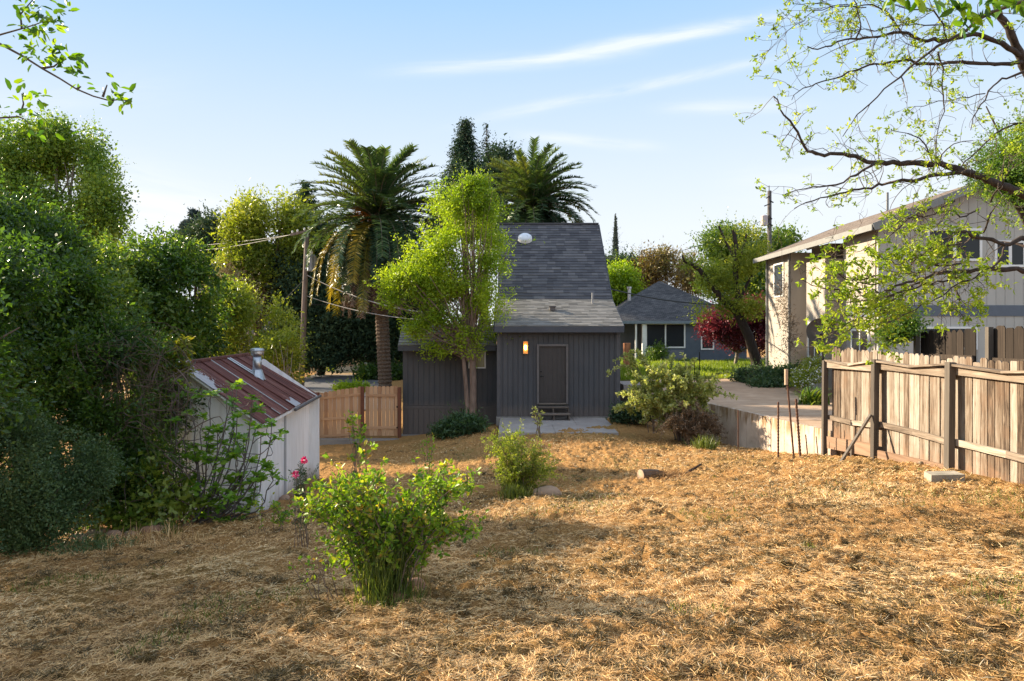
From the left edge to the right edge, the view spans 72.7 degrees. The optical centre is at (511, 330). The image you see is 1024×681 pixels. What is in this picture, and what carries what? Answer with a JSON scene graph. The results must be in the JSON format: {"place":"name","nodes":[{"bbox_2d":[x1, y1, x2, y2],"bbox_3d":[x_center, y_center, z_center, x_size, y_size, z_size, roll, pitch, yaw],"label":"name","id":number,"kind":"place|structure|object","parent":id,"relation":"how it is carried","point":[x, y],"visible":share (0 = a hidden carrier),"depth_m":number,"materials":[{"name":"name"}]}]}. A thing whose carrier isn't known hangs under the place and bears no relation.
{"place":"outdoors","nodes":[
{"label":"outdoors","id":0,"kind":"place"},
{"bbox_2d":[314,364,366,374],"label":"dirt track","id":1,"kind":"structure","parent":0,"point":[349,372],"depth_m":48.63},
{"bbox_2d":[0,344,1023,680],"bbox_3d":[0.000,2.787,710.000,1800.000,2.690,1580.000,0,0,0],"label":"ground","id":2,"kind":"structure","parent":0,"point":[338,454],"depth_m":6.95,"materials":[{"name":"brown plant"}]},
{"bbox_2d":[0,0,135,476],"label":"oak tree","id":3,"kind":"object","parent":2,"relation":"on","point":[11,285],"visible":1,"depth_m":9.76,"materials":[{"name":"green plant"}]},
{"bbox_2d":[0,392,136,558],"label":"blue green shrub","id":4,"kind":"object","parent":2,"relation":"on","point":[46,500],"visible":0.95,"depth_m":10.15,"materials":[{"name":"green plant"}]},
{"bbox_2d":[0,106,140,244],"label":"sycamore tree","id":5,"kind":"object","parent":2,"relation":"on","point":[55,159],"visible":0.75,"depth_m":34.86,"materials":[{"name":"green plant"}]},
{"bbox_2d":[0,164,151,496],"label":"evergreen tree","id":6,"kind":"object","parent":2,"relation":"on","point":[17,216],"visible":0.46,"depth_m":12.84,"materials":[{"name":"green plant"}]},
{"bbox_2d":[39,526,142,556],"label":"silvery weed","id":7,"kind":"object","parent":2,"relation":"on","point":[87,543],"visible":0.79,"depth_m":9.81,"materials":[{"name":"green plant"}]},
{"bbox_2d":[0,282,207,530],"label":"vine thicket","id":8,"kind":"object","parent":2,"relation":"on","point":[72,405],"visible":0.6,"depth_m":12.03,"materials":[{"name":"green plant"}]},
{"bbox_2d":[80,227,159,385],"bbox_3d":[-10.499,0.673,17.341,3.407,6.843,3.475,0,0,0],"label":"bay tree","id":9,"kind":"object","parent":2,"relation":"on","point":[141,296],"visible":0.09,"depth_m":17.51,"materials":[{"name":"green plant"}]},
{"bbox_2d":[65,448,211,533],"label":"fig undergrowth","id":10,"kind":"object","parent":2,"relation":"on","point":[172,507],"visible":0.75,"depth_m":11.75,"materials":[{"name":"green plant"}]},
{"bbox_2d":[65,519,223,552],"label":"dead grass","id":11,"kind":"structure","parent":2,"relation":"on","point":[157,538],"depth_m":10.22,"materials":[{"name":"plant"}]},
{"bbox_2d":[61,322,228,511],"bbox_3d":[-6.476,2.032,12.226,3.730,4.377,1.584,0,0,14],"label":"dead vine","id":12,"kind":"object","parent":2,"relation":"on","point":[170,409],"visible":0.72,"depth_m":12.08,"materials":[{"name":"brown plant"}]},
{"bbox_2d":[89,216,242,398],"bbox_3d":[-10.127,0.439,19.741,4.932,7.606,4.204,0,0,-18],"label":"privet tree","id":13,"kind":"object","parent":2,"relation":"on","point":[169,263],"visible":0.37,"depth_m":19.33,"materials":[{"name":"green plant"}]},
{"bbox_2d":[146,332,200,436],"bbox_3d":[-6.425,1.046,13.164,1.200,2.051,0.871,0,0,0],"label":"loquat shrub","id":14,"kind":"object","parent":2,"relation":"on","point":[186,340],"visible":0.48,"depth_m":13.06,"materials":[{"name":"green plant"}]},
{"bbox_2d":[159,516,187,538],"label":"weed tuft","id":15,"kind":"object","parent":2,"relation":"on","point":[173,528],"visible":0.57,"depth_m":10.88,"materials":[{"name":"green plant"}]},
{"bbox_2d":[173,208,200,304],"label":"cedar tree","id":16,"kind":"object","parent":2,"relation":"on","point":[192,211],"visible":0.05,"depth_m":61.54,"materials":[{"name":"green plant"}]},
{"bbox_2d":[156,199,232,261],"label":"round cedar","id":17,"kind":"object","parent":2,"relation":"on","point":[206,223],"visible":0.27,"depth_m":58.28,"materials":[{"name":"green plant"}]},
{"bbox_2d":[142,378,288,523],"bbox_3d":[-5.711,2.254,12.727,3.260,2.798,1.557,0,0,0],"label":"fig tree","id":18,"kind":"object","parent":2,"relation":"on","point":[223,506],"visible":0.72,"depth_m":12.56,"materials":[{"name":"green plant"}]},
{"bbox_2d":[119,348,321,514],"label":"shed","id":19,"kind":"structure","parent":2,"relation":"on","point":[291,406],"depth_m":15.55,"materials":[{"name":"metal"}]},
{"bbox_2d":[197,254,271,352],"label":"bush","id":20,"kind":"object","parent":2,"relation":"on","point":[225,270],"visible":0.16,"depth_m":40.02,"materials":[{"name":"plant"}]},
{"bbox_2d":[196,269,318,384],"bbox_3d":[-8.976,1.071,23.902,4.814,6.535,4.052,0,0,0],"label":"yellow bush","id":21,"kind":"object","parent":2,"relation":"on","point":[243,309],"visible":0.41,"depth_m":23.64,"materials":[{"name":"green plant"}]},
{"bbox_2d":[202,179,324,336],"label":"acacia tree","id":22,"kind":"object","parent":2,"relation":"on","point":[250,219],"visible":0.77,"depth_m":42.82,"materials":[{"name":"green plant"}]},
{"bbox_2d":[251,492,294,530],"bbox_3d":[-3.569,2.766,10.516,0.818,0.734,0.388,0,0,37],"label":"rose cane","id":23,"kind":"object","parent":2,"relation":"on","point":[283,516],"visible":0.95,"depth_m":10.47,"materials":[{"name":"green plant"}]},
{"bbox_2d":[250,318,307,378],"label":"blooming shrub","id":24,"kind":"object","parent":2,"relation":"on","point":[282,346],"visible":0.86,"depth_m":22.24,"materials":[{"name":"green plant"}]},
{"bbox_2d":[280,462,320,548],"bbox_3d":[-2.700,2.272,8.939,0.567,1.184,0.385,0,0,40],"label":"silver sage","id":25,"kind":"object","parent":2,"relation":"on","point":[302,474],"visible":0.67,"depth_m":8.95,"materials":[{"name":"plant"}]},
{"bbox_2d":[290,227,316,385],"bbox_3d":[-10.719,-1.069,35.879,1.330,8.584,0.513,0,0,11],"label":"utility pole","id":26,"kind":"object","parent":2,"relation":"on","point":[312,262],"visible":0.79,"depth_m":35.88,"materials":[{"name":"brown wood"}]},
{"bbox_2d":[288,547,337,601],"bbox_3d":[-1.710,2.110,5.918,0.466,0.554,0.277,0,0,0],"label":"rose cane","id":27,"kind":"object","parent":2,"relation":"on","point":[312,568],"visible":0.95,"depth_m":5.91,"materials":[{"name":"green plant"}]},
{"bbox_2d":[293,180,341,372],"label":"conifer tree","id":28,"kind":"object","parent":2,"relation":"on","point":[305,186],"visible":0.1,"depth_m":49.79,"materials":[{"name":"green plant"}]},
{"bbox_2d":[316,387,363,437],"bbox_3d":[-6.448,3.136,25.284,2.190,2.233,0.267,0,0,0],"label":"cedar fence","id":29,"kind":"object","parent":2,"relation":"on","point":[346,402],"visible":0.6,"depth_m":25.25,"materials":[{"name":"wood"}]},
{"bbox_2d":[304,375,378,409],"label":"lane","id":30,"kind":"structure","parent":2,"relation":"on","point":[317,383],"depth_m":40.06,"materials":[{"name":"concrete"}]},
{"bbox_2d":[329,373,373,393],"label":"lime bush","id":31,"kind":"object","parent":2,"relation":"on","point":[348,385],"visible":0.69,"depth_m":26.83,"materials":[{"name":"green plant"}]},
{"bbox_2d":[256,198,456,376],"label":"cedar grove","id":32,"kind":"object","parent":2,"relation":"on","point":[345,339],"visible":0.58,"depth_m":43.56,"materials":[{"name":"green plant"}]},
{"bbox_2d":[342,410,371,541],"bbox_3d":[-1.996,1.913,8.959,0.355,1.789,0.402,0,0,42],"label":"rose cane","id":33,"kind":"object","parent":2,"relation":"on","point":[360,440],"visible":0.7,"depth_m":9.00,"materials":[{"name":"green plant"}]},
{"bbox_2d":[319,438,397,445],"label":"concrete curb","id":34,"kind":"structure","parent":2,"relation":"on","point":[328,441],"depth_m":24.80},
{"bbox_2d":[289,138,454,386],"bbox_3d":[-7.035,-3.310,35.867,9.078,13.464,8.770,0,0,0],"label":"palm tree","id":35,"kind":"object","parent":2,"relation":"on","point":[370,229],"visible":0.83,"depth_m":34.57,"materials":[{"name":"green plant"}]},
{"bbox_2d":[351,351,402,380],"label":"hedge","id":36,"kind":"object","parent":2,"relation":"on","point":[369,370],"visible":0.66,"depth_m":41.46,"materials":[{"name":"green plant"}]},
{"bbox_2d":[341,519,424,607],"bbox_3d":[-1.100,1.944,5.897,0.831,0.750,0.810,0,0,0],"label":"grass tuft","id":37,"kind":"object","parent":2,"relation":"on","point":[371,579],"visible":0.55,"depth_m":5.79,"materials":[{"name":"plant"}]},
{"bbox_2d":[340,569,430,613],"bbox_3d":[-1.030,2.148,5.744,0.848,0.288,0.773,0,0,28],"label":"grass tuft","id":38,"kind":"object","parent":2,"relation":"on","point":[384,602],"visible":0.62,"depth_m":5.70,"materials":[{"name":"plant"}]},
{"bbox_2d":[287,439,488,595],"bbox_3d":[-1.065,1.641,5.951,1.741,1.436,1.036,0,0,0],"label":"rose bush","id":39,"kind":"object","parent":2,"relation":"on","point":[356,512],"visible":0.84,"depth_m":5.83,"materials":[{"name":"green plant"}]},
{"bbox_2d":[398,387,400,437],"bbox_3d":[-4.077,3.074,25.230,0.110,2.059,0.120,0,0,0],"label":"gate post","id":40,"kind":"object","parent":2,"relation":"on","point":[399,412],"visible":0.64,"depth_m":25.17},
{"bbox_2d":[365,386,397,435],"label":"garden gate","id":41,"kind":"structure","parent":40,"relation":"attached to","point":[387,396],"depth_m":25.25,"materials":[{"name":"brown wood"}]},
{"bbox_2d":[415,433,437,528],"bbox_3d":[-1.150,2.084,9.495,0.224,1.430,0.393,0,0,15],"label":"rose cane","id":42,"kind":"object","parent":2,"relation":"on","point":[430,448],"visible":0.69,"depth_m":9.50,"materials":[{"name":"green plant"}]},
{"bbox_2d":[364,159,544,414],"bbox_3d":[-2.058,-1.291,24.915,6.436,9.798,3.460,0,0,0],"label":"green tree","id":43,"kind":"object","parent":2,"relation":"on","point":[426,277],"visible":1,"depth_m":24.50,"materials":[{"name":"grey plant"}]},
{"bbox_2d":[426,400,491,440],"bbox_3d":[-1.785,2.973,22.364,2.427,1.733,2.046,0,0,0],"label":"fern patch","id":44,"kind":"object","parent":2,"relation":"on","point":[462,424],"visible":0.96,"depth_m":22.05,"materials":[{"name":"green plant"}]},
{"bbox_2d":[418,116,500,323],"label":"redwood tree","id":45,"kind":"object","parent":2,"relation":"on","point":[462,141],"visible":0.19,"depth_m":61.46,"materials":[{"name":"green plant"}]},
{"bbox_2d":[428,130,523,324],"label":"dark tree","id":46,"kind":"object","parent":2,"relation":"on","point":[503,153],"visible":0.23,"depth_m":59.11,"materials":[{"name":"green plant"}]},
{"bbox_2d":[479,123,492,320],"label":"spindly conifer","id":47,"kind":"object","parent":2,"relation":"on","point":[486,137],"visible":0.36,"depth_m":63.96,"materials":[{"name":"green plant"}]},
{"bbox_2d":[398,223,624,435],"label":"house","id":48,"kind":"structure","parent":2,"relation":"on","point":[565,322],"depth_m":25.58,"materials":[{"name":"grey"}]},
{"bbox_2d":[468,351,485,367],"bbox_3d":[-1.280,1.016,25.559,0.634,0.714,0.038,0,0,0],"label":"window","id":49,"kind":"structure","parent":48,"relation":"in","point":[481,363],"depth_m":25.56,"materials":[{"name":"glass"}]},
{"bbox_2d":[539,346,565,402],"bbox_3d":[1.419,1.526,24.344,0.946,1.984,0.108,0,0,0],"label":"door","id":50,"kind":"structure","parent":48,"relation":"in","point":[552,359],"depth_m":24.37,"materials":[{"name":"wood"}]},
{"bbox_2d":[0,469,1023,680],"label":"straw","id":51,"kind":"object","parent":2,"relation":"on","point":[466,657],"visible":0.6,"depth_m":5.26,"materials":[{"name":"plant"}]},
{"bbox_2d":[0,430,1023,680],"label":"grass clods","id":52,"kind":"object","parent":2,"relation":"on","point":[292,668],"depth_m":5.12,"materials":[{"name":"plant"}]},
{"bbox_2d":[493,480,542,500],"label":"grass tuft","id":53,"kind":"object","parent":2,"relation":"on","point":[510,493],"visible":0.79,"depth_m":12.01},
{"bbox_2d":[480,418,566,493],"bbox_3d":[0.236,2.299,12.447,1.533,1.555,1.395,0,0,12],"label":"feathery bush","id":54,"kind":"object","parent":2,"relation":"on","point":[519,467],"visible":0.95,"depth_m":12.22,"materials":[{"name":"green plant"}]},
{"bbox_2d":[467,136,599,254],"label":"palm tree","id":55,"kind":"object","parent":2,"relation":"on","point":[530,186],"visible":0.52,"depth_m":40.57,"materials":[{"name":"green plant"}]},
{"bbox_2d":[531,406,544,437],"bbox_3d":[0.748,2.776,20.216,0.450,1.201,0.355,0,0,0],"label":"sapling","id":56,"kind":"object","parent":2,"relation":"on","point":[539,423],"visible":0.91,"depth_m":20.19,"materials":[{"name":"plant"}]},
{"bbox_2d":[532,485,561,496],"bbox_3d":[0.605,2.846,12.194,0.517,0.259,0.333,0,0,0],"label":"rock","id":57,"kind":"object","parent":2,"relation":"on","point":[549,490],"visible":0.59,"depth_m":12.08,"materials":[{"name":"stone"}]},
{"bbox_2d":[498,418,618,438],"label":"patio","id":58,"kind":"structure","parent":2,"relation":"on","point":[529,426],"depth_m":22.41,"materials":[{"name":"concrete"}]},
{"bbox_2d":[537,406,570,420],"bbox_3d":[1.429,2.833,23.960,1.126,0.425,0.680,0,0,0],"label":"doorstep","id":59,"kind":"object","parent":58,"relation":"on","point":[553,414],"visible":0.91,"depth_m":23.98,"materials":[{"name":"wood"}]},
{"bbox_2d":[608,213,623,254],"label":"cypress tree","id":60,"kind":"object","parent":2,"relation":"on","point":[615,241],"visible":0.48,"depth_m":89.87,"materials":[{"name":"green plant"}]},
{"bbox_2d":[603,242,643,269],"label":"dark shrub tree","id":61,"kind":"object","parent":2,"relation":"on","point":[621,257],"visible":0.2,"depth_m":67.17,"materials":[{"name":"green plant"}]},
{"bbox_2d":[606,348,656,433],"bbox_3d":[3.649,1.877,21.167,1.709,2.764,0.837,0,0,0],"label":"arching spray","id":62,"kind":"object","parent":2,"relation":"on","point":[630,358],"visible":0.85,"depth_m":21.05,"materials":[{"name":"plant"}]},
{"bbox_2d":[605,398,657,425],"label":"teal shrub","id":63,"kind":"object","parent":2,"relation":"on","point":[621,416],"visible":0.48,"depth_m":22.60,"materials":[{"name":"green plant"}]},
{"bbox_2d":[637,469,664,478],"bbox_3d":[2.752,2.794,13.558,0.585,0.244,0.244,0,0,-23],"label":"log","id":64,"kind":"object","parent":2,"relation":"on","point":[644,473],"visible":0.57,"depth_m":13.44,"materials":[{"name":"wood"}]},
{"bbox_2d":[616,467,699,479],"bbox_3d":[3.021,2.892,13.452,2.060,0.572,1.160,0,0,0],"label":"brush pile","id":65,"kind":"object","parent":2,"relation":"on","point":[668,473],"visible":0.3,"depth_m":13.42,"materials":[{"name":"plant"}]},
{"bbox_2d":[626,239,702,297],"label":"russet tree","id":66,"kind":"object","parent":2,"relation":"on","point":[660,267],"visible":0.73,"depth_m":64.77,"materials":[{"name":"brown plant"}]},
{"bbox_2d":[612,352,739,441],"bbox_3d":[4.747,1.967,20.153,3.611,2.724,2.071,0,0,0],"label":"arching shrub","id":67,"kind":"object","parent":2,"relation":"on","point":[661,401],"visible":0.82,"depth_m":20.13,"materials":[{"name":"green plant"}]},
{"bbox_2d":[651,397,728,444],"bbox_3d":[5.064,2.570,19.719,2.345,1.454,1.245,0,0,0],"label":"dry brush","id":68,"kind":"object","parent":2,"relation":"on","point":[690,425],"visible":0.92,"depth_m":19.57,"materials":[{"name":"plant"}]},
{"bbox_2d":[683,432,725,449],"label":"weed tuft","id":69,"kind":"object","parent":2,"relation":"on","point":[704,443],"visible":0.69,"depth_m":18.20,"materials":[{"name":"green plant"}]},
{"bbox_2d":[620,390,835,455],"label":"retaining wall","id":70,"kind":"structure","parent":2,"relation":"on","point":[756,430],"depth_m":18.42,"materials":[{"name":"concrete"}]},
{"bbox_2d":[777,402,778,457],"bbox_3d":[5.967,2.285,15.600,0.048,1.391,0.048,0,0,0],"label":"rebar stake","id":71,"kind":"object","parent":2,"relation":"on","point":[778,429],"visible":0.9,"depth_m":15.59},
{"bbox_2d":[784,369,794,458],"bbox_3d":[6.030,1.867,15.100,0.237,2.076,0.074,0,0,0],"label":"rebar stake","id":72,"kind":"object","parent":2,"relation":"on","point":[786,378],"visible":0.89,"depth_m":15.08,"materials":[{"name":"brown metal"}]},
{"bbox_2d":[795,399,801,457],"bbox_3d":[6.174,2.173,15.000,0.162,1.425,0.058,0,0,0],"label":"rebar stake","id":73,"kind":"object","parent":2,"relation":"on","point":[798,429],"visible":0.87,"depth_m":14.98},
{"bbox_2d":[839,414,871,461],"bbox_3d":[6.540,2.077,13.275,0.891,0.948,0.045,0,0,-24],"label":"wooden brace","id":74,"kind":"object","parent":2,"relation":"on","point":[856,437],"visible":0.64,"depth_m":13.27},
{"bbox_2d":[821,347,1023,483],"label":"board fence","id":75,"kind":"object","parent":2,"relation":"on","point":[962,413],"visible":0.84,"depth_m":11.88,"materials":[{"name":"wood"}]},
{"bbox_2d":[924,471,964,483],"bbox_3d":[6.370,2.197,10.280,0.465,0.220,0.303,0,0,7],"label":"concrete block","id":76,"kind":"object","parent":2,"relation":"on","point":[936,476],"depth_m":10.16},
{"bbox_2d":[0,0,1023,331],"label":"sky","id":77,"kind":"structure","parent":0,"point":[646,95],"materials":[{"name":"blue"}]},
{"bbox_2d":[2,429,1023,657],"bbox_3d":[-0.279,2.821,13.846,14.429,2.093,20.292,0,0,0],"label":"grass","id":78,"kind":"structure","parent":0,"point":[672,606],"depth_m":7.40,"materials":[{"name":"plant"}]},
{"bbox_2d":[620,356,765,380],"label":"lawn grass","id":79,"kind":"structure","parent":0,"point":[708,368],"depth_m":39.84,"materials":[{"name":"plant"}]},
{"bbox_2d":[630,357,868,457],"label":"ground","id":80,"kind":"structure","parent":0,"point":[838,452],"depth_m":26.00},
{"bbox_2d":[607,254,647,305],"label":"bright tree","id":81,"kind":"object","parent":80,"relation":"on","point":[621,278],"visible":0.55,"depth_m":58.82,"materials":[{"name":"green plant"}]},
{"bbox_2d":[644,339,670,360],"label":"green bush","id":82,"kind":"object","parent":80,"relation":"on","point":[659,354],"visible":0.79,"depth_m":49.12,"materials":[{"name":"green plant"}]},
{"bbox_2d":[616,281,746,360],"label":"house","id":83,"kind":"structure","parent":80,"relation":"on","point":[647,322],"depth_m":50.41,"materials":[{"name":"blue wood"}]},
{"bbox_2d":[646,324,684,347],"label":"window","id":84,"kind":"structure","parent":83,"relation":"in","point":[675,333],"depth_m":50.37,"materials":[{"name":"glass"}]},
{"bbox_2d":[701,335,713,349],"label":"window","id":85,"kind":"structure","parent":83,"relation":"in","point":[703,346],"depth_m":50.37,"materials":[{"name":"glass"}]},
{"bbox_2d":[671,210,779,367],"bbox_3d":[11.753,-1.955,38.464,6.428,9.220,4.683,0,0,0],"label":"pruned tree","id":86,"kind":"object","parent":80,"relation":"on","point":[711,278],"visible":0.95,"depth_m":37.80,"materials":[{"name":"green plant"}]},
{"bbox_2d":[687,207,808,305],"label":"green backdrop tree","id":87,"kind":"object","parent":80,"relation":"on","point":[788,236],"visible":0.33,"depth_m":55.12,"materials":[{"name":"green plant"}]},
{"bbox_2d":[725,351,805,387],"bbox_3d":[11.483,1.782,30.829,3.785,2.404,7.085,0,0,9],"label":"ivy mound","id":88,"kind":"object","parent":80,"relation":"on","point":[769,375],"visible":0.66,"depth_m":29.37,"materials":[{"name":"green plant"}]},
{"bbox_2d":[761,186,773,252],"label":"utility pole","id":89,"kind":"object","parent":80,"relation":"on","point":[767,218],"visible":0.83,"depth_m":47.87,"materials":[{"name":"brown wood"}]},
{"bbox_2d":[611,289,715,304],"bbox_3d":[10.961,-1.838,39.449,0.054,0.693,21.616,0,0,39],"label":"cable","id":90,"kind":"object","parent":89,"relation":"attached to","point":[658,298],"visible":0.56,"depth_m":34.89,"materials":[{"name":"black metal"}]},
{"bbox_2d":[733,0,1023,364],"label":"overhanging tree","id":91,"kind":"object","parent":80,"relation":"on","point":[871,297],"visible":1,"depth_m":8.25,"materials":[{"name":"green plant"}]},
{"bbox_2d":[882,0,1023,39],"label":"leafy branch","id":92,"kind":"object","parent":91,"relation":"attached to","point":[975,19],"visible":1,"depth_m":3.59,"materials":[{"name":"green plant"}]},
{"bbox_2d":[753,185,1023,389],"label":"apartment house","id":93,"kind":"structure","parent":80,"relation":"on","point":[1006,307],"depth_m":23.00,"materials":[{"name":"beige"}]},
{"bbox_2d":[774,262,783,297],"bbox_3d":[12.073,-2.300,31.500,0.047,1.540,1.140,0,0,0],"label":"window","id":94,"kind":"structure","parent":93,"relation":"in","point":[781,264],"depth_m":31.52,"materials":[{"name":"white paint"}]},
{"bbox_2d":[762,267,803,362],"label":"wall vine","id":95,"kind":"object","parent":93,"relation":"attached to","point":[785,312],"depth_m":28.78,"materials":[{"name":"plant"}]},
{"bbox_2d":[808,322,821,358],"bbox_3d":[12.073,0.650,27.750,0.047,2.040,1.240,0,0,0],"label":"window","id":96,"kind":"structure","parent":93,"relation":"in","point":[812,351],"depth_m":27.95,"materials":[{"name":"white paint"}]},
{"bbox_2d":[851,329,869,351],"bbox_3d":[12.073,0.700,24.150,0.047,1.540,1.240,0,0,0],"label":"window","id":97,"kind":"structure","parent":93,"relation":"in","point":[855,334],"depth_m":24.14,"materials":[{"name":"white paint"}]},
{"bbox_2d":[921,327,977,349],"bbox_3d":[14.432,0.237,22.969,1.836,0.758,0.057,0,0,0],"label":"window","id":98,"kind":"structure","parent":93,"relation":"in","point":[951,329],"depth_m":22.94,"materials":[{"name":"white paint"}]},
{"bbox_2d":[926,228,981,260],"bbox_3d":[14.598,-2.846,22.969,1.813,1.080,0.057,0,0,0],"label":"window","id":99,"kind":"structure","parent":93,"relation":"in","point":[972,245],"depth_m":22.97,"materials":[{"name":"white paint"}]},
{"bbox_2d":[994,240,1023,266],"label":"window","id":100,"kind":"structure","parent":93,"relation":"in","point":[1016,253],"depth_m":22.97,"materials":[{"name":"white paint"}]},
{"bbox_2d":[957,105,1023,247],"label":"oak tree","id":101,"kind":"object","parent":80,"relation":"on","point":[1015,175],"visible":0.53,"depth_m":15.96,"materials":[{"name":"green plant"}]},
{"bbox_2d":[985,326,1023,362],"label":"board fence","id":102,"kind":"object","parent":80,"relation":"on","point":[1002,343],"visible":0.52,"depth_m":12.00,"materials":[{"name":"wood"}]},
{"bbox_2d":[648,379,929,460],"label":"driveway","id":103,"kind":"structure","parent":0,"point":[761,400],"depth_m":22.08,"materials":[{"name":"concrete"}]},
{"bbox_2d":[786,348,831,391],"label":"white flower shrub","id":104,"kind":"object","parent":103,"relation":"on","point":[807,374],"visible":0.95,"depth_m":24.68,"materials":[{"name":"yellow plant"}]},
{"bbox_2d":[793,385,831,404],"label":"strap leaf plant","id":105,"kind":"object","parent":103,"relation":"on","point":[813,398],"visible":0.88,"depth_m":21.40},
{"bbox_2d":[806,318,838,359],"bbox_3d":[8.176,0.964,18.319,0.777,2.613,0.429,0,0,28],"label":"satellite dish","id":106,"kind":"object","parent":103,"relation":"on","point":[810,333],"visible":0.55,"depth_m":18.42,"materials":[{"name":"black metal"}]},
{"bbox_2d":[913,328,976,362],"bbox_3d":[8.450,1.111,13.637,0.149,2.318,1.776,0,0,0],"label":"board fence","id":107,"kind":"object","parent":103,"relation":"on","point":[950,344],"visible":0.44,"depth_m":13.56,"materials":[{"name":"wood"}]},
{"bbox_2d":[869,296,933,350],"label":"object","id":108,"kind":"object","parent":107,"relation":"attached to","point":[911,330],"visible":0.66,"depth_m":14.27,"materials":[{"name":"green plant"}]},
{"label":"lawn","id":109,"kind":"structure","parent":0,"visible":0},
{"bbox_2d":[691,290,765,363],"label":"plum tree","id":110,"kind":"object","parent":109,"relation":"on","point":[722,331],"visible":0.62,"depth_m":42.30,"materials":[{"name":"red plant"}]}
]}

